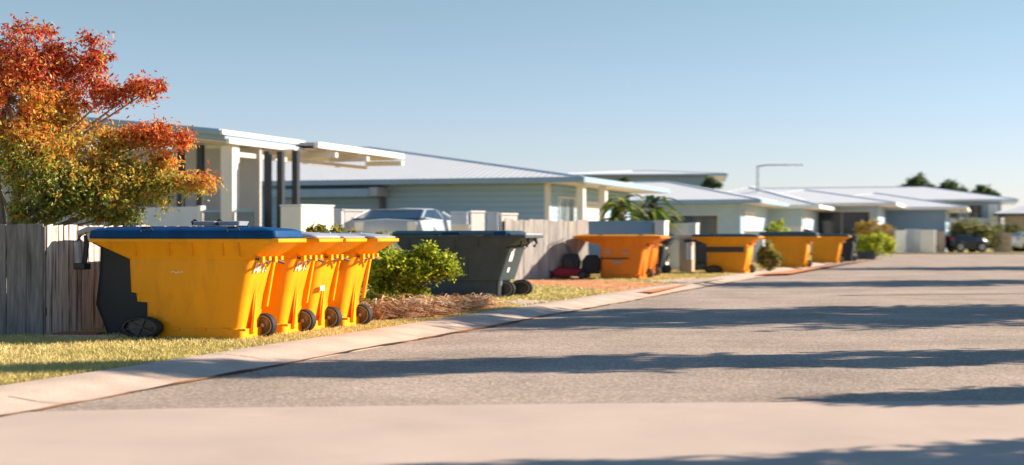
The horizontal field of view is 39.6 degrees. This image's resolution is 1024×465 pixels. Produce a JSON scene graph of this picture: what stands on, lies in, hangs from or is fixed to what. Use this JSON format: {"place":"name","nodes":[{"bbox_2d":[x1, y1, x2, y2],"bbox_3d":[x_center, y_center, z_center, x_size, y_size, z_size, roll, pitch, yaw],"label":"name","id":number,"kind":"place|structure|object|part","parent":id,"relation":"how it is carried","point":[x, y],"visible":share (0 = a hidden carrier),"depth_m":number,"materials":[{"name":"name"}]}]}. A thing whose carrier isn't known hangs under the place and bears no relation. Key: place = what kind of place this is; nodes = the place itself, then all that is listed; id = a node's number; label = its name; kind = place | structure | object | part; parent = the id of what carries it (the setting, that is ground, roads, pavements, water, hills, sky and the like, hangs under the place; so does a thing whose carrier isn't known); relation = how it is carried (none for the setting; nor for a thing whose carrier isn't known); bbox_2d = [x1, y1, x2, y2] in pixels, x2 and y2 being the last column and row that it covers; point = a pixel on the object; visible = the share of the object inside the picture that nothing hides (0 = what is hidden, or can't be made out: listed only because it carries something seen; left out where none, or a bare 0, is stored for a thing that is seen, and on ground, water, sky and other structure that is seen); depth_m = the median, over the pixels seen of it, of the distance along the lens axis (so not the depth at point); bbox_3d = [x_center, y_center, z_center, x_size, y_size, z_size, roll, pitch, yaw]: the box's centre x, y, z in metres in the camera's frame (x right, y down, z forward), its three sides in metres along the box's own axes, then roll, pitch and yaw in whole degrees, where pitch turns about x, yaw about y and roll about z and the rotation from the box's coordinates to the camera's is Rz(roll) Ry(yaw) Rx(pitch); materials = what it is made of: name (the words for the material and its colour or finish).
{"place":"outdoors","nodes":[
{"label":"outdoors","id":0,"kind":"place"},
{"bbox_2d":[0,110,403,227],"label":"house","id":1,"kind":"structure","parent":0,"point":[235,158],"depth_m":31.20,"materials":[{"name":"white paint"}]},
{"bbox_2d":[111,169,159,225],"bbox_3d":[-8.627,-0.736,32.464,1.290,1.490,0.068,0,0,19],"label":"window","id":2,"kind":"structure","parent":1,"relation":"in","point":[137,224],"depth_m":32.45,"materials":[{"name":"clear glass"}]},
{"bbox_2d":[374,231,396,282],"bbox_3d":[-1.804,0.505,20.228,0.531,1.084,0.478,0,0,0],"label":"golden shrub","id":3,"kind":"object","parent":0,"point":[381,232],"visible":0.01,"depth_m":20.19,"materials":[{"name":"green plant"}]},
{"bbox_2d":[451,225,469,230],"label":"garden wall","id":4,"kind":"structure","parent":0,"point":[460,227],"depth_m":31.50,"materials":[{"name":"beige paint"}]},
{"bbox_2d":[261,147,669,231],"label":"house","id":5,"kind":"structure","parent":0,"point":[447,185],"depth_m":49.54,"materials":[{"name":"white paint"}]},
{"bbox_2d":[558,196,574,220],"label":"window","id":6,"kind":"structure","parent":5,"relation":"in","point":[566,205],"depth_m":49.97,"materials":[{"name":"white glass"}]},
{"bbox_2d":[585,201,598,220],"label":"garage door","id":7,"kind":"structure","parent":5,"relation":"in","point":[591,208],"depth_m":53.18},
{"bbox_2d":[469,211,485,230],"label":"garden wall","id":8,"kind":"structure","parent":0,"point":[477,220],"depth_m":32.25,"materials":[{"name":"beige paint"}]},
{"bbox_2d":[486,212,498,230],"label":"garden wall","id":9,"kind":"structure","parent":0,"point":[492,221],"depth_m":32.80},
{"bbox_2d":[0,400,1023,464],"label":"driveway","id":10,"kind":"structure","parent":0,"point":[878,433],"depth_m":7.43,"materials":[{"name":"concrete"}]},
{"bbox_2d":[0,248,1023,385],"bbox_3d":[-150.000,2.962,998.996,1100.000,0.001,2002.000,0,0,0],"label":"lawn","id":11,"kind":"structure","parent":0,"point":[989,250],"depth_m":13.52,"materials":[{"name":"green plant"}]},
{"bbox_2d":[0,224,46,335],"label":"timber fence","id":12,"kind":"object","parent":11,"relation":"on","point":[25,252],"visible":0.86,"depth_m":14.16,"materials":[{"name":"grey wood"}]},
{"bbox_2d":[46,332,119,337],"bbox_3d":[-4.187,1.010,14.041,0.720,0.035,0.370,0,0,6],"label":"brick edging","id":13,"kind":"object","parent":11,"relation":"on","point":[82,334],"visible":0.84,"depth_m":13.98,"materials":[{"name":"brick"}]},
{"bbox_2d":[46,224,147,334],"bbox_3d":[-4.259,0.470,15.557,0.166,1.122,2.863,0,0,18],"label":"timber fence","id":14,"kind":"object","parent":11,"relation":"on","point":[71,295],"visible":0.34,"depth_m":14.52,"materials":[{"name":"wood"}]},
{"bbox_2d":[0,12,226,324],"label":"autumn tree","id":15,"kind":"object","parent":11,"relation":"on","point":[52,137],"visible":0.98,"depth_m":15.72,"materials":[{"name":"orange plant"}]},
{"bbox_2d":[74,227,157,334],"bbox_3d":[-3.489,0.485,14.361,1.768,1.087,0.630,0,0,17],"label":"dark bin","id":16,"kind":"object","parent":11,"relation":"on","point":[117,303],"visible":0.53,"depth_m":14.29,"materials":[{"name":"black plastic"}]},
{"bbox_2d":[89,226,305,339],"bbox_3d":[-3.099,0.484,13.952,2.073,1.087,0.679,0,0,17],"label":"wheelie bin","id":17,"kind":"object","parent":11,"relation":"on","point":[208,282],"visible":1,"depth_m":13.70,"materials":[{"name":"yellow plastic"}]},
{"bbox_2d":[191,219,220,225],"bbox_3d":[-3.011,-0.101,14.020,0.290,0.065,0.230,0,0,17],"label":"plastic tray","id":18,"kind":"object","parent":17,"relation":"on","point":[195,222],"visible":0.84,"depth_m":13.92,"materials":[{"name":"grey plastic"}]},
{"bbox_2d":[217,219,248,225],"bbox_3d":[-2.756,-0.101,13.963,0.290,0.065,0.230,0,0,17],"label":"plastic tray","id":19,"kind":"object","parent":17,"relation":"on","point":[232,223],"visible":1,"depth_m":13.87,"materials":[{"name":"grey plastic"}]},
{"bbox_2d":[261,231,342,333],"bbox_3d":[-2.814,0.508,14.698,2.073,1.042,0.679,0,0,17],"label":"wheelie bin","id":20,"kind":"object","parent":11,"relation":"on","point":[283,308],"visible":0.37,"depth_m":14.36,"materials":[{"name":"yellow plastic"}]},
{"bbox_2d":[280,204,334,231],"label":"entry wall","id":21,"kind":"structure","parent":11,"relation":"on","point":[301,217],"depth_m":29.59,"materials":[{"name":"white paint"}]},
{"bbox_2d":[301,232,367,329],"bbox_3d":[-2.613,0.514,15.252,2.072,1.032,0.679,0,0,17],"label":"wheelie bin","id":22,"kind":"object","parent":11,"relation":"on","point":[319,294],"visible":0.22,"depth_m":15.02,"materials":[{"name":"yellow plastic"}]},
{"bbox_2d":[305,221,364,296],"bbox_3d":[-2.265,0.443,18.217,0.802,1.207,0.536,0,0,0],"label":"golden shrub","id":23,"kind":"object","parent":11,"relation":"on","point":[318,227],"visible":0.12,"depth_m":18.16,"materials":[{"name":"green plant"}]},
{"bbox_2d":[333,209,342,229],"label":"garden wall","id":24,"kind":"structure","parent":11,"relation":"on","point":[338,217],"depth_m":33.00,"materials":[{"name":"white paint"}]},
{"bbox_2d":[343,209,372,277],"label":"garden wall","id":25,"kind":"structure","parent":11,"relation":"on","point":[349,214],"depth_m":32.63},
{"bbox_2d":[328,232,398,326],"bbox_3d":[-2.336,0.515,15.774,2.072,1.032,0.679,0,0,17],"label":"wheelie bin","id":26,"kind":"object","parent":11,"relation":"on","point":[352,273],"visible":0.34,"depth_m":15.47,"materials":[{"name":"yellow plastic"}]},
{"bbox_2d":[350,208,450,252],"bbox_3d":[-2.347,0.047,33.499,2.170,1.238,4.211,0,0,13],"label":"parked car","id":27,"kind":"object","parent":11,"relation":"on","point":[373,221],"visible":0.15,"depth_m":31.66,"materials":[{"name":"silver metal"}]},
{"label":"windows","id":28,"kind":"part","parent":27,"relation":"part of","materials":[{"name":"grey glass"}]},
{"bbox_2d":[371,298,514,321],"bbox_3d":[-1.279,1.034,19.412,1.941,0.001,6.472,0,0,16],"label":"garden bed","id":29,"kind":"object","parent":11,"relation":"on","point":[496,304],"visible":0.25,"depth_m":19.61,"materials":[{"name":"orange soil"}]},
{"bbox_2d":[359,290,404,307],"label":"shrub","id":30,"kind":"object","parent":29,"relation":"on","point":[371,296],"visible":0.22,"depth_m":18.38,"materials":[{"name":"brown plant"}]},
{"bbox_2d":[359,295,412,319],"bbox_3d":[-1.620,0.888,16.780,0.899,0.279,0.899,0,0,0],"label":"dry grass clump","id":31,"kind":"object","parent":29,"relation":"on","point":[379,313],"visible":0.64,"depth_m":16.69,"materials":[{"name":"brown plant"}]},
{"bbox_2d":[371,295,439,318],"bbox_3d":[-1.325,0.885,16.973,0.961,0.285,0.921,0,0,0],"label":"dry grass clump","id":32,"kind":"object","parent":29,"relation":"on","point":[411,310],"visible":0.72,"depth_m":16.91,"materials":[{"name":"brown plant"}]},
{"bbox_2d":[361,239,466,303],"bbox_3d":[-1.340,0.575,18.845,1.500,0.990,0.828,0,0,0],"label":"green shrub","id":33,"kind":"object","parent":29,"relation":"on","point":[400,273],"visible":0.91,"depth_m":18.74,"materials":[{"name":"green plant"}]},
{"bbox_2d":[387,293,457,316],"bbox_3d":[-1.090,0.881,17.353,0.890,0.295,0.907,0,0,0],"label":"dry grass clump","id":34,"kind":"object","parent":29,"relation":"on","point":[431,311],"visible":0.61,"depth_m":17.27,"materials":[{"name":"brown plant"}]},
{"bbox_2d":[418,293,474,313],"bbox_3d":[-0.863,0.898,17.978,0.838,0.262,0.781,0,0,0],"label":"dry grass clump","id":35,"kind":"object","parent":29,"relation":"on","point":[457,302],"visible":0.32,"depth_m":17.93,"materials":[{"name":"brown plant"}]},
{"bbox_2d":[440,293,493,310],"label":"dry grass clump","id":36,"kind":"object","parent":29,"relation":"on","point":[475,302],"visible":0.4,"depth_m":18.54,"materials":[{"name":"brown plant"}]},
{"bbox_2d":[463,293,503,307],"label":"dry grass clump","id":37,"kind":"object","parent":29,"relation":"on","point":[489,299],"visible":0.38,"depth_m":19.52,"materials":[{"name":"brown plant"}]},
{"bbox_2d":[450,212,467,230],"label":"garden wall","id":38,"kind":"structure","parent":11,"relation":"on","point":[459,218],"depth_m":33.00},
{"bbox_2d":[390,231,543,296],"bbox_3d":[-0.751,0.508,23.415,2.407,1.075,1.020,0,0,18],"label":"wheelie bin","id":39,"kind":"object","parent":11,"relation":"on","point":[492,260],"visible":0.79,"depth_m":22.95,"materials":[{"name":"grey plastic"}]},
{"bbox_2d":[500,213,517,230],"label":"garden wall","id":40,"kind":"structure","parent":11,"relation":"on","point":[509,215],"depth_m":31.65,"materials":[{"name":"beige paint"}]},
{"bbox_2d":[508,300,550,304],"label":"path","id":41,"kind":"structure","parent":11,"relation":"on","point":[527,301],"depth_m":21.31,"materials":[{"name":"concrete"}]},
{"bbox_2d":[500,218,587,279],"bbox_3d":[0.768,0.369,32.524,2.761,1.389,0.166,0,0,-45],"label":"timber fence","id":42,"kind":"object","parent":11,"relation":"on","point":[545,255],"visible":0.67,"depth_m":32.46,"materials":[{"name":"beige wood"}]},
{"bbox_2d":[549,238,600,278],"bbox_3d":[1.409,0.599,32.716,1.282,0.930,0.620,0,0,10],"label":"lawn mower","id":43,"kind":"object","parent":11,"relation":"on","point":[572,265],"visible":0.91,"depth_m":32.50,"materials":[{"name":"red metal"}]},
{"bbox_2d":[360,258,810,305],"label":"grass","id":44,"kind":"structure","parent":11,"relation":"on","point":[578,292],"depth_m":26.51,"materials":[{"name":"yellow plant"}]},
{"bbox_2d":[527,278,685,291],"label":"path","id":45,"kind":"structure","parent":11,"relation":"on","point":[603,283],"depth_m":28.78,"materials":[{"name":"orange soil"}]},
{"bbox_2d":[588,221,652,257],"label":"garden wall","id":46,"kind":"structure","parent":11,"relation":"on","point":[620,227],"depth_m":38.95,"materials":[{"name":"blue paint"}]},
{"bbox_2d":[573,234,669,278],"bbox_3d":[2.510,0.553,32.715,2.092,1.022,0.899,0,0,20],"label":"wheelie bin","id":47,"kind":"object","parent":11,"relation":"on","point":[624,256],"visible":0.97,"depth_m":32.35,"materials":[{"name":"orange plastic"}]},
{"bbox_2d":[598,194,648,220],"bbox_3d":[3.059,-0.001,39.972,1.964,2.167,1.962,0,0,0],"label":"broad leaf plant","id":48,"kind":"object","parent":11,"relation":"on","point":[618,212],"visible":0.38,"depth_m":39.93,"materials":[{"name":"green plant"}]},
{"bbox_2d":[616,175,633,181],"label":"tree","id":49,"kind":"object","parent":11,"relation":"on","point":[623,179],"visible":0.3,"depth_m":81.86,"materials":[{"name":"green plant"}]},
{"bbox_2d":[648,242,662,275],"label":"wheelie bin","id":50,"kind":"object","parent":11,"relation":"on","point":[653,267],"visible":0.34,"depth_m":34.65,"materials":[{"name":"orange plastic"}]},
{"bbox_2d":[630,195,687,257],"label":"broad leaf plant","id":51,"kind":"object","parent":11,"relation":"on","point":[656,213],"visible":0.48,"depth_m":41.86,"materials":[{"name":"green plant"}]},
{"bbox_2d":[654,220,668,264],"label":"garden wall","id":52,"kind":"structure","parent":11,"relation":"on","point":[660,227],"depth_m":38.47,"materials":[{"name":"white paint"}]},
{"bbox_2d":[655,235,675,273],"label":"wheelie bin","id":53,"kind":"object","parent":11,"relation":"on","point":[663,252],"visible":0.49,"depth_m":36.57,"materials":[{"name":"black plastic"}]},
{"bbox_2d":[668,223,687,268],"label":"garden wall","id":54,"kind":"structure","parent":11,"relation":"on","point":[673,260],"depth_m":41.95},
{"bbox_2d":[646,278,723,282],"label":"path","id":55,"kind":"structure","parent":11,"relation":"on","point":[679,280],"depth_m":31.20,"materials":[{"name":"concrete"}]},
{"bbox_2d":[677,235,697,271],"bbox_3d":[4.740,0.565,38.242,0.560,1.020,0.550,0,0,19],"label":"letterbox post","id":56,"kind":"object","parent":11,"relation":"on","point":[686,253],"visible":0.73,"depth_m":38.19,"materials":[{"name":"beige concrete"}]},
{"bbox_2d":[687,223,698,264],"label":"garden wall","id":57,"kind":"structure","parent":11,"relation":"on","point":[693,228],"depth_m":40.96,"materials":[{"name":"white paint"}]},
{"bbox_2d":[694,239,706,270],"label":"wheelie bin","id":58,"kind":"object","parent":11,"relation":"on","point":[700,256],"visible":0.3,"depth_m":40.13,"materials":[{"name":"black plastic"}]},
{"bbox_2d":[627,181,788,236],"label":"house","id":59,"kind":"structure","parent":11,"relation":"on","point":[710,211],"depth_m":64.68,"materials":[{"name":"white paint"}]},
{"bbox_2d":[640,214,718,233],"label":"window","id":60,"kind":"structure","parent":59,"relation":"in","point":[708,223],"depth_m":64.52,"materials":[{"name":"grey glass"}]},
{"bbox_2d":[743,210,755,236],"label":"garage door","id":61,"kind":"structure","parent":59,"relation":"in","point":[749,217],"depth_m":66.21,"materials":[{"name":"white metal"}]},
{"bbox_2d":[700,174,724,189],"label":"tree","id":62,"kind":"object","parent":11,"relation":"on","point":[709,182],"visible":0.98,"depth_m":89.87,"materials":[{"name":"green plant"}]},
{"bbox_2d":[691,234,763,272],"bbox_3d":[5.670,0.552,37.426,1.803,1.042,0.879,0,0,20],"label":"wheelie bin","id":63,"kind":"object","parent":11,"relation":"on","point":[730,253],"visible":0.98,"depth_m":37.09,"materials":[{"name":"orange plastic"}]},
{"bbox_2d":[744,231,764,261],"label":"garden wall","id":64,"kind":"structure","parent":11,"relation":"on","point":[757,244],"depth_m":51.87,"materials":[{"name":"white paint"}]},
{"bbox_2d":[755,240,784,270],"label":"round bush","id":65,"kind":"object","parent":11,"relation":"on","point":[766,254],"visible":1,"depth_m":39.92,"materials":[{"name":"green plant"}]},
{"bbox_2d":[764,219,790,242],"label":"round bush","id":66,"kind":"object","parent":11,"relation":"on","point":[780,224],"visible":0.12,"depth_m":55.88,"materials":[{"name":"green plant"}]},
{"bbox_2d":[725,186,835,231],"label":"house","id":67,"kind":"structure","parent":11,"relation":"on","point":[800,212],"depth_m":72.53,"materials":[{"name":"white metal"}]},
{"bbox_2d":[804,216,811,229],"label":"garage door","id":68,"kind":"structure","parent":67,"relation":"in","point":[807,219],"depth_m":74.39,"materials":[{"name":"white metal"}]},
{"bbox_2d":[757,164,803,191],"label":"street lamp","id":69,"kind":"object","parent":11,"relation":"on","point":[792,165],"visible":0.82,"depth_m":74.96,"materials":[{"name":"metal"}]},
{"bbox_2d":[758,231,819,267],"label":"wheelie bin","id":70,"kind":"object","parent":11,"relation":"on","point":[793,247],"visible":0.89,"depth_m":44.08,"materials":[{"name":"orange plastic"}]},
{"bbox_2d":[786,226,802,230],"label":"garden wall","id":71,"kind":"structure","parent":11,"relation":"on","point":[796,228],"depth_m":57.90,"materials":[{"name":"white paint"}]},
{"bbox_2d":[781,228,813,254],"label":"parked car","id":72,"kind":"object","parent":11,"relation":"on","point":[808,230],"visible":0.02,"depth_m":64.34,"materials":[{"name":"white paint"}]},
{"bbox_2d":[811,234,851,262],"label":"wheelie bin","id":73,"kind":"object","parent":11,"relation":"on","point":[826,248],"visible":0.88,"depth_m":51.59,"materials":[{"name":"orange plastic"}]},
{"bbox_2d":[779,189,904,252],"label":"house","id":74,"kind":"structure","parent":11,"relation":"on","point":[847,214],"depth_m":78.65,"materials":[{"name":"paint"}]},
{"bbox_2d":[818,211,870,250],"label":"window","id":75,"kind":"structure","parent":74,"relation":"in","point":[829,222],"depth_m":78.61,"materials":[{"name":"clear glass"}]},
{"bbox_2d":[840,234,857,260],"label":"wheelie bin","id":76,"kind":"object","parent":11,"relation":"on","point":[847,251],"visible":0.7,"depth_m":54.45,"materials":[{"name":"black plastic"}]},
{"bbox_2d":[853,215,896,245],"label":"round bush","id":77,"kind":"object","parent":11,"relation":"on","point":[862,229],"visible":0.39,"depth_m":75.79,"materials":[{"name":"brown plant"}]},
{"bbox_2d":[759,186,1018,246],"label":"house","id":78,"kind":"structure","parent":11,"relation":"on","point":[982,206],"depth_m":113.82,"materials":[{"name":"white paint"}]},
{"bbox_2d":[949,213,958,217],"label":"window","id":79,"kind":"structure","parent":78,"relation":"in","point":[951,215],"depth_m":113.12,"materials":[{"name":"grey glass"}]},
{"bbox_2d":[968,204,982,217],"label":"window","id":80,"kind":"structure","parent":78,"relation":"in","point":[974,208],"depth_m":112.54,"materials":[{"name":"grey glass"}]},
{"bbox_2d":[895,230,905,252],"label":"garden wall","id":81,"kind":"structure","parent":11,"relation":"on","point":[900,237],"depth_m":81.89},
{"bbox_2d":[852,192,969,251],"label":"house","id":82,"kind":"structure","parent":11,"relation":"on","point":[919,214],"depth_m":84.55,"materials":[{"name":"white paint"}]},
{"bbox_2d":[905,229,918,251],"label":"garden wall","id":83,"kind":"structure","parent":11,"relation":"on","point":[912,240],"depth_m":82.96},
{"bbox_2d":[898,171,936,187],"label":"tree","id":84,"kind":"object","parent":11,"relation":"on","point":[919,179],"visible":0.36,"depth_m":149.71,"materials":[{"name":"green plant"}]},
{"bbox_2d":[919,230,935,252],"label":"garden wall","id":85,"kind":"structure","parent":11,"relation":"on","point":[927,241],"depth_m":81.86,"materials":[{"name":"beige paint"}]},
{"bbox_2d":[937,231,945,251],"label":"garden wall","id":86,"kind":"structure","parent":11,"relation":"on","point":[940,241],"depth_m":82.93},
{"bbox_2d":[936,178,968,191],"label":"tree","id":87,"kind":"object","parent":11,"relation":"on","point":[950,184],"visible":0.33,"depth_m":149.48,"materials":[{"name":"green plant"}]},
{"bbox_2d":[945,234,987,252],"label":"parked car","id":88,"kind":"object","parent":11,"relation":"on","point":[960,243],"visible":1,"depth_m":82.45,"materials":[{"name":"black paint"}]},
{"bbox_2d":[946,210,1006,253],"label":"round bush","id":89,"kind":"object","parent":11,"relation":"on","point":[983,230],"visible":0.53,"depth_m":83.55,"materials":[{"name":"green plant"}]},
{"bbox_2d":[971,184,1000,195],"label":"tree","id":90,"kind":"object","parent":11,"relation":"on","point":[983,189],"visible":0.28,"depth_m":149.63,"materials":[{"name":"green plant"}]},
{"bbox_2d":[993,232,1011,251],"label":"garden wall","id":91,"kind":"structure","parent":11,"relation":"on","point":[1006,237],"depth_m":83.80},
{"bbox_2d":[991,220,1023,247],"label":"round bush","id":92,"kind":"object","parent":11,"relation":"on","point":[1014,228],"visible":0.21,"depth_m":89.81,"materials":[{"name":"green plant"}]},
{"bbox_2d":[993,204,1023,230],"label":"house","id":93,"kind":"structure","parent":11,"relation":"on","point":[1015,214],"depth_m":109.28,"materials":[{"name":"grey paint"}]},
{"bbox_2d":[1012,232,1023,249],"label":"parked car","id":94,"kind":"object","parent":11,"relation":"on","point":[1017,239],"visible":0.6,"depth_m":85.36,"materials":[{"name":"white paint"}]},
{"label":"windows","id":95,"kind":"part","parent":94,"relation":"part of","materials":[{"name":"grey glass"}]},
{"bbox_2d":[1012,244,1023,251],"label":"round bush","id":96,"kind":"object","parent":11,"relation":"on","point":[1015,249],"visible":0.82,"depth_m":85.72,"materials":[{"name":"green plant"}]},
{"bbox_2d":[0,0,1023,228],"label":"sky","id":97,"kind":"structure","parent":0,"point":[857,93],"materials":[{"name":"blue"}]},
{"bbox_2d":[33,254,1023,411],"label":"road","id":98,"kind":"structure","parent":0,"point":[922,327],"depth_m":12.53,"materials":[{"name":"grey asphalt"}]},
{"bbox_2d":[0,253,882,414],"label":"kerb","id":99,"kind":"structure","parent":98,"relation":"on","point":[88,386],"depth_m":12.04,"materials":[{"name":"concrete"}]},
{"bbox_2d":[10,295,636,402],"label":"kerb joints","id":100,"kind":"object","parent":99,"relation":"on","point":[256,357],"visible":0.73,"depth_m":11.74,"materials":[{"name":"grey concrete"}]},
{"bbox_2d":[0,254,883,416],"bbox_3d":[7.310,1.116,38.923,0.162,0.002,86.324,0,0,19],"label":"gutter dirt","id":101,"kind":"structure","parent":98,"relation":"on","point":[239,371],"depth_m":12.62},
{"bbox_2d":[567,170,727,186],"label":"house","id":102,"kind":"structure","parent":0,"point":[692,178],"depth_m":96.50,"materials":[{"name":"white paint"}]},
{"bbox_2d":[762,257,882,273],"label":"path","id":103,"kind":"structure","parent":0,"point":[791,271],"depth_m":40.23,"materials":[{"name":"beige concrete"}]},
{"bbox_2d":[856,252,875,259],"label":"planter box","id":104,"kind":"object","parent":103,"relation":"on","point":[865,255],"visible":0.95,"depth_m":58.69,"materials":[{"name":"grey concrete"}]},
{"bbox_2d":[884,253,1023,253],"bbox_3d":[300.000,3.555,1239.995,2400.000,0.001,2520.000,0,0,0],"label":"ground","id":105,"kind":"structure","parent":0,"point":[957,253],"depth_m":87.47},
{"bbox_2d":[855,231,898,258],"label":"round bush","id":106,"kind":"object","parent":105,"relation":"on","point":[876,243],"visible":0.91,"depth_m":62.87,"materials":[{"name":"green plant"}]}
]}

